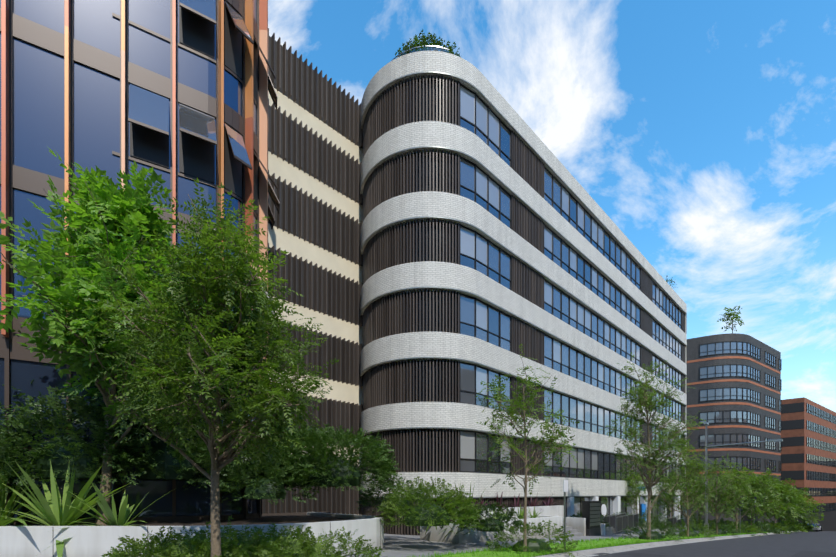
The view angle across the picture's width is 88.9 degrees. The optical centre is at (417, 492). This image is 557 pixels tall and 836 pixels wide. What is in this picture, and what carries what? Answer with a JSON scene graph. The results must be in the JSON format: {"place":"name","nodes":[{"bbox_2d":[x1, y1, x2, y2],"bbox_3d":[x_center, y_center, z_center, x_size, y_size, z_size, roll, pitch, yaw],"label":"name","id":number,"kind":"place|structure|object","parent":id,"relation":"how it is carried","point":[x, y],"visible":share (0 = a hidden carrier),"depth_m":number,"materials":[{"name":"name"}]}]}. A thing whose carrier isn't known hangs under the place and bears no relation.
{"place":"outdoors","nodes":[
{"label":"outdoors","id":0,"kind":"place"},
{"bbox_2d":[250,423,399,491],"bbox_3d":[-3.051,-1.127,14.065,4.969,2.327,3.294,0,0,1],"label":"hedge","id":1,"kind":"object","parent":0,"point":[377,459],"visible":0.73,"depth_m":13.17,"materials":[{"name":"green plant"}]},
{"bbox_2d":[356,474,428,514],"bbox_3d":[-0.879,0.070,16.311,3.048,1.668,2.632,0,0,1],"label":"bush","id":2,"kind":"object","parent":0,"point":[369,496],"visible":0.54,"depth_m":16.01,"materials":[{"name":"green plant"}]},
{"bbox_2d":[456,501,528,537],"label":"bush","id":3,"kind":"object","parent":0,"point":[490,524],"visible":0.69,"depth_m":14.74,"materials":[{"name":"green plant"}]},
{"bbox_2d":[268,0,835,411],"label":"sky","id":4,"kind":"structure","parent":0,"point":[704,130],"materials":[{"name":"blue"}]},
{"bbox_2d":[392,532,765,556],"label":"grass","id":5,"kind":"structure","parent":0,"point":[611,543],"depth_m":15.93,"materials":[{"name":"green plant"}]},
{"bbox_2d":[533,531,835,556],"bbox_3d":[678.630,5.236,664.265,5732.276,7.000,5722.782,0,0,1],"label":"sidewalk","id":6,"kind":"structure","parent":0,"point":[784,545],"depth_m":20.93,"materials":[{"name":"concrete"}]},
{"bbox_2d":[0,0,279,525],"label":"building facade frame","id":7,"kind":"object","parent":6,"relation":"on","point":[201,136],"visible":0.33,"depth_m":13.35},
{"bbox_2d":[0,0,256,519],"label":"windows","id":8,"kind":"structure","parent":7,"relation":"in","point":[38,102],"depth_m":12.42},
{"bbox_2d":[154,535,247,556],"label":"shrub","id":9,"kind":"object","parent":6,"relation":"on","point":[183,546],"visible":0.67,"depth_m":7.33,"materials":[{"name":"green plant"}]},
{"bbox_2d":[240,535,341,556],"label":"shrub","id":10,"kind":"object","parent":6,"relation":"on","point":[288,550],"visible":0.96,"depth_m":7.44,"materials":[{"name":"green plant"}]},
{"bbox_2d":[263,36,362,514],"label":"wall","id":11,"kind":"structure","parent":6,"relation":"on","point":[301,247],"depth_m":20.85,"materials":[{"name":"beige"}]},
{"bbox_2d":[261,28,362,514],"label":"fins","id":12,"kind":"object","parent":11,"relation":"attached to","point":[320,239],"visible":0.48,"depth_m":20.95,"materials":[{"name":"brown wood"}]},
{"bbox_2d":[389,80,672,534],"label":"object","id":13,"kind":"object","parent":6,"relation":"on","point":[428,291],"depth_m":19.78,"materials":[{"name":"grey"}]},
{"bbox_2d":[391,45,448,60],"bbox_3d":[11.637,-21.254,35.086,7.566,2.600,38.209,0,0,46],"label":"planter","id":14,"kind":"object","parent":13,"relation":"on","point":[423,50],"visible":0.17,"depth_m":20.37,"materials":[{"name":"white concrete"}]},
{"bbox_2d":[395,29,460,56],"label":"roof bush","id":15,"kind":"object","parent":14,"relation":"on","point":[424,42],"visible":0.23,"depth_m":20.56,"materials":[{"name":"green plant"}]},
{"bbox_2d":[360,51,686,497],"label":"bands","id":16,"kind":"object","parent":13,"relation":"attached to","point":[470,146],"visible":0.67,"depth_m":21.18,"materials":[{"name":"white concrete"}]},
{"bbox_2d":[363,75,684,535],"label":"fins","id":17,"kind":"object","parent":13,"relation":"attached to","point":[378,256],"visible":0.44,"depth_m":20.24,"materials":[{"name":"brown wood"}]},
{"bbox_2d":[459,83,686,524],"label":"windows","id":18,"kind":"structure","parent":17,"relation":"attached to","point":[483,121],"depth_m":26.55,"materials":[{"name":"blue glass"}]},
{"bbox_2d":[639,487,645,519],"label":"signs","id":19,"kind":"object","parent":18,"relation":"attached to","point":[643,507],"visible":0.18,"depth_m":36.75,"materials":[{"name":"blue metal"}]},
{"bbox_2d":[343,531,801,556],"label":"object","id":20,"kind":"structure","parent":6,"relation":"on","point":[397,545],"depth_m":15.68,"materials":[{"name":"concrete"}]},
{"bbox_2d":[102,534,181,556],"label":"shrub","id":21,"kind":"object","parent":20,"relation":"on","point":[148,551],"visible":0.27,"depth_m":8.53,"materials":[{"name":"green plant"}]},
{"bbox_2d":[101,525,229,556],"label":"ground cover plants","id":22,"kind":"object","parent":20,"relation":"on","point":[171,539],"visible":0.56,"depth_m":7.81,"materials":[{"name":"green plant"}]},
{"bbox_2d":[0,512,383,556],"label":"planter","id":23,"kind":"object","parent":20,"relation":"on","point":[40,541],"visible":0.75,"depth_m":9.94,"materials":[{"name":"white concrete"}]},
{"bbox_2d":[77,511,357,525],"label":"planter soil","id":24,"kind":"structure","parent":23,"relation":"in","point":[285,518],"depth_m":14.13,"materials":[{"name":"black soil"}]},
{"bbox_2d":[0,424,45,498],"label":"shrub","id":25,"kind":"object","parent":24,"relation":"on","point":[4,445],"visible":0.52,"depth_m":10.74,"materials":[{"name":"green plant"}]},
{"bbox_2d":[0,326,59,434],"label":"tree","id":26,"kind":"object","parent":24,"relation":"on","point":[18,402],"visible":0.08,"depth_m":11.52,"materials":[{"name":"green plant"}]},
{"bbox_2d":[0,438,79,525],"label":"agave plant","id":27,"kind":"object","parent":24,"relation":"on","point":[5,520],"visible":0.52,"depth_m":10.87,"materials":[{"name":"green plant"}]},
{"bbox_2d":[1,457,134,556],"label":"agave plant","id":28,"kind":"object","parent":24,"relation":"on","point":[53,511],"visible":0.88,"depth_m":10.45,"materials":[{"name":"green plant"}]},
{"bbox_2d":[0,382,149,485],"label":"shrub","id":29,"kind":"object","parent":24,"relation":"on","point":[59,451],"visible":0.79,"depth_m":11.17,"materials":[{"name":"green plant"}]},
{"bbox_2d":[52,482,168,545],"bbox_3d":[-7.465,0.608,10.522,3.304,1.735,2.339,0,0,1],"label":"agave plant","id":30,"kind":"object","parent":24,"relation":"on","point":[111,515],"visible":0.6,"depth_m":10.26,"materials":[{"name":"green plant"}]},
{"bbox_2d":[0,148,257,525],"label":"broad tree","id":31,"kind":"object","parent":24,"relation":"on","point":[119,223],"visible":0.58,"depth_m":10.14,"materials":[{"name":"green plant"}]},
{"bbox_2d":[89,403,237,487],"bbox_3d":[-7.456,-1.471,12.545,4.214,2.796,2.513,0,0,1],"label":"shrub","id":32,"kind":"object","parent":24,"relation":"on","point":[164,464],"visible":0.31,"depth_m":12.18,"materials":[{"name":"green plant"}]},
{"bbox_2d":[179,406,296,491],"bbox_3d":[-5.634,-1.389,13.500,4.136,2.806,2.669,0,0,1],"label":"shrub","id":33,"kind":"object","parent":24,"relation":"on","point":[196,471],"visible":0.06,"depth_m":12.94,"materials":[{"name":"green plant"}]},
{"bbox_2d":[219,449,318,504],"bbox_3d":[-4.679,-0.502,13.016,3.414,1.721,2.647,0,0,1],"label":"shrub","id":34,"kind":"object","parent":24,"relation":"on","point":[270,488],"visible":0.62,"depth_m":12.57,"materials":[{"name":"green plant"}]},
{"bbox_2d":[236,421,339,492],"bbox_3d":[-4.345,-1.236,14.077,3.824,2.528,2.787,0,0,1],"label":"shrub","id":35,"kind":"object","parent":24,"relation":"on","point":[315,463],"visible":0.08,"depth_m":13.40,"materials":[{"name":"green plant"}]},
{"bbox_2d":[372,476,483,534],"bbox_3d":[0.294,0.366,13.901,3.753,1.855,2.956,0,0,1],"label":"bush","id":36,"kind":"object","parent":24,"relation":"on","point":[428,514],"visible":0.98,"depth_m":13.41,"materials":[{"name":"green plant"}]},
{"bbox_2d":[147,518,380,551],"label":"wall joints","id":37,"kind":"object","parent":23,"relation":"attached to","point":[330,533],"depth_m":13.30,"materials":[{"name":"grey concrete"}]},
{"bbox_2d":[51,178,338,556],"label":"tree","id":38,"kind":"object","parent":20,"relation":"on","point":[238,341],"visible":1,"depth_m":6.37,"materials":[{"name":"green plant"}]},
{"bbox_2d":[158,529,247,555],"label":"shrub","id":39,"kind":"object","parent":20,"relation":"on","point":[200,531],"visible":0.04,"depth_m":8.91,"materials":[{"name":"green plant"}]},
{"bbox_2d":[178,515,295,556],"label":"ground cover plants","id":40,"kind":"object","parent":20,"relation":"on","point":[228,532],"visible":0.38,"depth_m":7.83,"materials":[{"name":"green plant"}]},
{"bbox_2d":[228,526,315,556],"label":"shrub","id":41,"kind":"object","parent":20,"relation":"on","point":[278,534],"visible":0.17,"depth_m":8.94,"materials":[{"name":"green plant"}]},
{"bbox_2d":[231,523,345,556],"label":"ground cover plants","id":42,"kind":"object","parent":20,"relation":"on","point":[304,535],"visible":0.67,"depth_m":8.04,"materials":[{"name":"green plant"}]},
{"bbox_2d":[297,526,387,556],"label":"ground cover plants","id":43,"kind":"object","parent":20,"relation":"on","point":[344,540],"visible":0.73,"depth_m":8.67,"materials":[{"name":"green plant"}]},
{"bbox_2d":[438,482,494,539],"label":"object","id":44,"kind":"object","parent":20,"relation":"on","point":[460,506],"visible":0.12,"depth_m":16.44,"materials":[{"name":"green plant"}]},
{"bbox_2d":[476,344,579,551],"bbox_3d":[3.564,-1.363,13.819,3.607,6.602,3.126,0,0,1],"label":"street tree","id":45,"kind":"object","parent":20,"relation":"on","point":[510,412],"visible":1,"depth_m":13.66,"materials":[{"name":"green plant"}]},
{"bbox_2d":[485,520,577,556],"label":"shrub","id":46,"kind":"object","parent":20,"relation":"on","point":[535,545],"visible":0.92,"depth_m":13.72,"materials":[{"name":"green plant"}]},
{"bbox_2d":[420,505,686,543],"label":"planters","id":47,"kind":"object","parent":20,"relation":"on","point":[574,526],"visible":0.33,"depth_m":19.92,"materials":[{"name":"concrete"}]},
{"bbox_2d":[496,491,509,511],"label":"plant","id":48,"kind":"object","parent":47,"relation":"in","point":[500,501],"visible":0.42,"depth_m":21.02,"materials":[{"name":"purple plant"}]},
{"bbox_2d":[511,493,523,508],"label":"plant","id":49,"kind":"object","parent":47,"relation":"in","point":[517,502],"visible":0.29,"depth_m":22.14,"materials":[{"name":"purple plant"}]},
{"bbox_2d":[517,504,528,518],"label":"plant","id":50,"kind":"object","parent":47,"relation":"on","point":[522,514],"visible":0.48,"depth_m":20.33,"materials":[{"name":"green plant"}]},
{"bbox_2d":[528,493,541,506],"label":"plant","id":51,"kind":"object","parent":47,"relation":"in","point":[532,504],"visible":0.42,"depth_m":23.31,"materials":[{"name":"purple plant"}]},
{"bbox_2d":[528,507,542,517],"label":"plant","id":52,"kind":"object","parent":47,"relation":"on","point":[534,514],"visible":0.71,"depth_m":21.16,"materials":[{"name":"green plant"}]},
{"bbox_2d":[538,494,555,505],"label":"plant","id":53,"kind":"object","parent":47,"relation":"in","point":[548,503],"visible":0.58,"depth_m":24.52,"materials":[{"name":"purple plant"}]},
{"bbox_2d":[563,480,567,548],"bbox_3d":[4.971,0.763,14.399,0.320,2.400,0.072,0,0,-44],"label":"sign post","id":54,"kind":"object","parent":20,"relation":"on","point":[565,486],"visible":0.88,"depth_m":14.39,"materials":[{"name":"silver metal"}]},
{"bbox_2d":[570,510,613,531],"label":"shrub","id":55,"kind":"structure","parent":20,"relation":"on","point":[579,516],"depth_m":26.17,"materials":[{"name":"green plant"}]},
{"bbox_2d":[383,534,817,556],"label":"joints","id":56,"kind":"object","parent":20,"relation":"on","point":[630,547],"visible":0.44,"depth_m":16.46,"materials":[{"name":"grey concrete"}]},
{"bbox_2d":[603,512,625,529],"bbox_3d":[13.166,1.972,28.471,3.850,1.219,0.075,0,0,-44],"label":"fence","id":57,"kind":"object","parent":20,"relation":"on","point":[612,519],"visible":0.52,"depth_m":28.15,"materials":[{"name":"silver metal"}]},
{"bbox_2d":[616,513,638,533],"bbox_3d":[13.726,1.972,27.900,3.850,1.219,0.075,0,0,-44],"label":"fence","id":58,"kind":"object","parent":20,"relation":"on","point":[627,520],"visible":0.88,"depth_m":27.74,"materials":[{"name":"silver metal"}]},
{"bbox_2d":[611,511,645,530],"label":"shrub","id":59,"kind":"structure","parent":20,"relation":"on","point":[640,519],"depth_m":31.17,"materials":[{"name":"green plant"}]},
{"bbox_2d":[621,467,658,515],"bbox_3d":[17.025,0.498,33.626,3.773,5.147,2.984,0,0,-38],"label":"street tree","id":60,"kind":"object","parent":20,"relation":"on","point":[636,488],"visible":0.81,"depth_m":33.25,"materials":[{"name":"green plant"}]},
{"bbox_2d":[627,512,660,529],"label":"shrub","id":61,"kind":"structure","parent":20,"relation":"on","point":[646,518],"depth_m":33.42,"materials":[{"name":"green plant"}]},
{"bbox_2d":[620,519,683,543],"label":"shrub","id":62,"kind":"object","parent":20,"relation":"on","point":[655,534],"visible":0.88,"depth_m":21.93,"materials":[{"name":"green plant"}]},
{"bbox_2d":[600,353,711,539],"bbox_3d":[12.137,-2.388,22.046,5.032,9.672,5.051,0,0,1],"label":"street tree","id":63,"kind":"object","parent":20,"relation":"on","point":[648,403],"visible":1,"depth_m":21.67,"materials":[{"name":"green plant"}]},
{"bbox_2d":[639,512,675,529],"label":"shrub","id":64,"kind":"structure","parent":20,"relation":"on","point":[664,521],"depth_m":35.05,"materials":[{"name":"green plant"}]},
{"bbox_2d":[666,517,676,526],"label":"shrub","id":65,"kind":"object","parent":20,"relation":"on","point":[674,520],"visible":0.48,"depth_m":37.66,"materials":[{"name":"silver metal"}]},
{"bbox_2d":[654,471,689,518],"bbox_3d":[22.819,0.756,39.103,3.676,5.506,3.629,0,0,-20],"label":"street tree","id":66,"kind":"object","parent":20,"relation":"on","point":[666,487],"visible":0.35,"depth_m":38.72,"materials":[{"name":"green plant"}]},
{"bbox_2d":[677,517,686,526],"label":"shrub","id":67,"kind":"object","parent":20,"relation":"on","point":[680,520],"visible":0.27,"depth_m":36.62,"materials":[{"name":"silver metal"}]},
{"bbox_2d":[645,445,726,536],"bbox_3d":[16.961,-0.193,27.229,4.452,6.056,3.820,0,0,1],"label":"street tree","id":68,"kind":"object","parent":20,"relation":"on","point":[691,465],"visible":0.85,"depth_m":26.95,"materials":[{"name":"green plant"}]},
{"bbox_2d":[665,519,716,539],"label":"shrub","id":69,"kind":"object","parent":20,"relation":"on","point":[692,532],"visible":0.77,"depth_m":27.13,"materials":[{"name":"green plant"}]},
{"bbox_2d":[672,514,711,530],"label":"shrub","id":70,"kind":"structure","parent":20,"relation":"on","point":[696,520],"depth_m":40.16,"materials":[{"name":"green plant"}]},
{"bbox_2d":[689,519,720,530],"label":"shrub","id":71,"kind":"object","parent":20,"relation":"on","point":[709,521],"visible":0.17,"depth_m":43.99,"materials":[{"name":"green plant"}]},
{"bbox_2d":[680,474,733,519],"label":"street tree","id":72,"kind":"object","parent":20,"relation":"on","point":[701,508],"visible":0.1,"depth_m":43.92,"materials":[{"name":"green plant"}]},
{"bbox_2d":[699,472,737,521],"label":"street tree","id":73,"kind":"object","parent":20,"relation":"on","point":[732,516],"visible":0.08,"depth_m":50.21,"materials":[{"name":"green plant"}]},
{"bbox_2d":[684,454,752,534],"bbox_3d":[23.313,0.163,33.011,4.595,6.253,4.216,0,0,43],"label":"street tree","id":74,"kind":"object","parent":20,"relation":"on","point":[723,489],"visible":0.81,"depth_m":32.73,"materials":[{"name":"green plant"}]},
{"bbox_2d":[698,521,739,537],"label":"shrub","id":75,"kind":"object","parent":20,"relation":"on","point":[721,532],"visible":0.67,"depth_m":33.00,"materials":[{"name":"green plant"}]},
{"bbox_2d":[709,518,733,529],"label":"shrub","id":76,"kind":"object","parent":20,"relation":"on","point":[722,521],"visible":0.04,"depth_m":51.30,"materials":[{"name":"green plant"}]},
{"bbox_2d":[697,463,762,531],"bbox_3d":[28.942,0.258,38.839,4.755,6.940,5.126,0,0,1],"label":"street tree","id":77,"kind":"object","parent":20,"relation":"on","point":[748,492],"visible":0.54,"depth_m":38.11,"materials":[{"name":"green plant"}]},
{"bbox_2d":[715,521,763,535],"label":"shrub","id":78,"kind":"object","parent":20,"relation":"on","point":[753,528],"visible":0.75,"depth_m":38.49,"materials":[{"name":"green plant"}]},
{"bbox_2d":[740,495,743,520],"bbox_3d":[28.733,1.640,37.822,0.774,4.003,0.082,0,0,-34],"label":"street tree","id":79,"kind":"object","parent":20,"relation":"on","point":[741,507],"visible":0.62,"depth_m":37.63,"materials":[{"name":"plant"}]},
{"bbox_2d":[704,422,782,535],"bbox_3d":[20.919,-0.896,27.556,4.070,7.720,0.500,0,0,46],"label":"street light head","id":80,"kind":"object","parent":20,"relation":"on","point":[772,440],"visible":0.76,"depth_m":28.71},
{"bbox_2d":[732,520,779,534],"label":"shrub","id":81,"kind":"object","parent":20,"relation":"on","point":[769,528],"visible":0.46,"depth_m":44.05,"materials":[{"name":"green plant"}]},
{"bbox_2d":[734,467,788,527],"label":"street tree","id":82,"kind":"object","parent":20,"relation":"on","point":[757,485],"visible":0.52,"depth_m":43.20,"materials":[{"name":"green plant"}]},
{"bbox_2d":[752,520,789,533],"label":"shrub","id":83,"kind":"object","parent":20,"relation":"on","point":[780,527],"visible":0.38,"depth_m":50.02,"materials":[{"name":"green plant"}]},
{"bbox_2d":[745,472,802,527],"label":"street tree","id":84,"kind":"object","parent":20,"relation":"on","point":[779,508],"visible":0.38,"depth_m":49.42,"materials":[{"name":"green plant"}]},
{"bbox_2d":[766,521,798,532],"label":"shrub","id":85,"kind":"object","parent":20,"relation":"on","point":[792,528],"visible":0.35,"depth_m":56.80,"materials":[{"name":"green plant"}]},
{"bbox_2d":[765,477,803,523],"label":"street tree","id":86,"kind":"object","parent":20,"relation":"on","point":[787,489],"visible":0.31,"depth_m":56.54,"materials":[{"name":"green plant"}]},
{"bbox_2d":[781,521,807,531],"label":"shrub","id":87,"kind":"object","parent":20,"relation":"on","point":[801,528],"visible":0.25,"depth_m":65.04,"materials":[{"name":"green plant"}]},
{"bbox_2d":[780,485,811,523],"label":"street tree","id":88,"kind":"object","parent":20,"relation":"on","point":[801,501],"visible":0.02,"depth_m":64.98,"materials":[{"name":"green plant"}]},
{"bbox_2d":[788,521,813,531],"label":"shrub","id":89,"kind":"object","parent":20,"relation":"on","point":[809,528],"visible":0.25,"depth_m":74.10,"materials":[{"name":"green plant"}]},
{"bbox_2d":[781,480,824,530],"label":"street tree","id":90,"kind":"object","parent":20,"relation":"on","point":[811,508],"visible":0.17,"depth_m":73.19,"materials":[{"name":"green plant"}]},
{"bbox_2d":[807,523,818,531],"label":"car","id":91,"kind":"object","parent":20,"relation":"on","point":[816,529],"visible":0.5,"depth_m":75.08,"materials":[{"name":"silver metal"}]},
{"bbox_2d":[817,500,826,520],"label":"street tree","id":92,"kind":"object","parent":20,"relation":"on","point":[821,510],"depth_m":85.55,"materials":[{"name":"green plant"}]},
{"bbox_2d":[582,501,604,535],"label":"letterboxes","id":93,"kind":"object","parent":6,"relation":"on","point":[591,515],"visible":0.9,"depth_m":23.89,"materials":[{"name":"grey metal"}]},
{"bbox_2d":[601,504,606,517],"bbox_3d":[12.573,2.051,28.791,0.840,2.570,0.069,0,0,-44],"label":"round sign","id":94,"kind":"object","parent":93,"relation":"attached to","point":[603,510],"visible":0.71,"depth_m":28.72,"materials":[{"name":"white"}]},
{"bbox_2d":[595,551,835,556],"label":"road patches","id":95,"kind":"object","parent":6,"relation":"on","point":[810,554],"visible":1,"depth_m":16.88,"materials":[{"name":"grey asphalt"}]},
{"bbox_2d":[687,333,781,527],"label":"office building","id":96,"kind":"structure","parent":6,"relation":"on","point":[734,390],"depth_m":60.21,"materials":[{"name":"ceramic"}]},
{"bbox_2d":[717,306,743,332],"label":"roof tree","id":97,"kind":"object","parent":96,"relation":"on","point":[727,316],"visible":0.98,"depth_m":60.98,"materials":[{"name":"green plant"}]},
{"bbox_2d":[781,397,835,530],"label":"office building","id":98,"kind":"structure","parent":6,"relation":"on","point":[808,452],"depth_m":81.72,"materials":[{"name":"orange brick"}]},
{"bbox_2d":[705,425,767,522],"bbox_3d":[20.782,-0.836,27.652,0.197,7.600,3.700,0,0,-43],"label":"street light","id":99,"kind":"object","parent":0,"point":[706,513],"visible":0.71,"depth_m":28.86,"materials":[{"name":"silver metal"}]}
]}

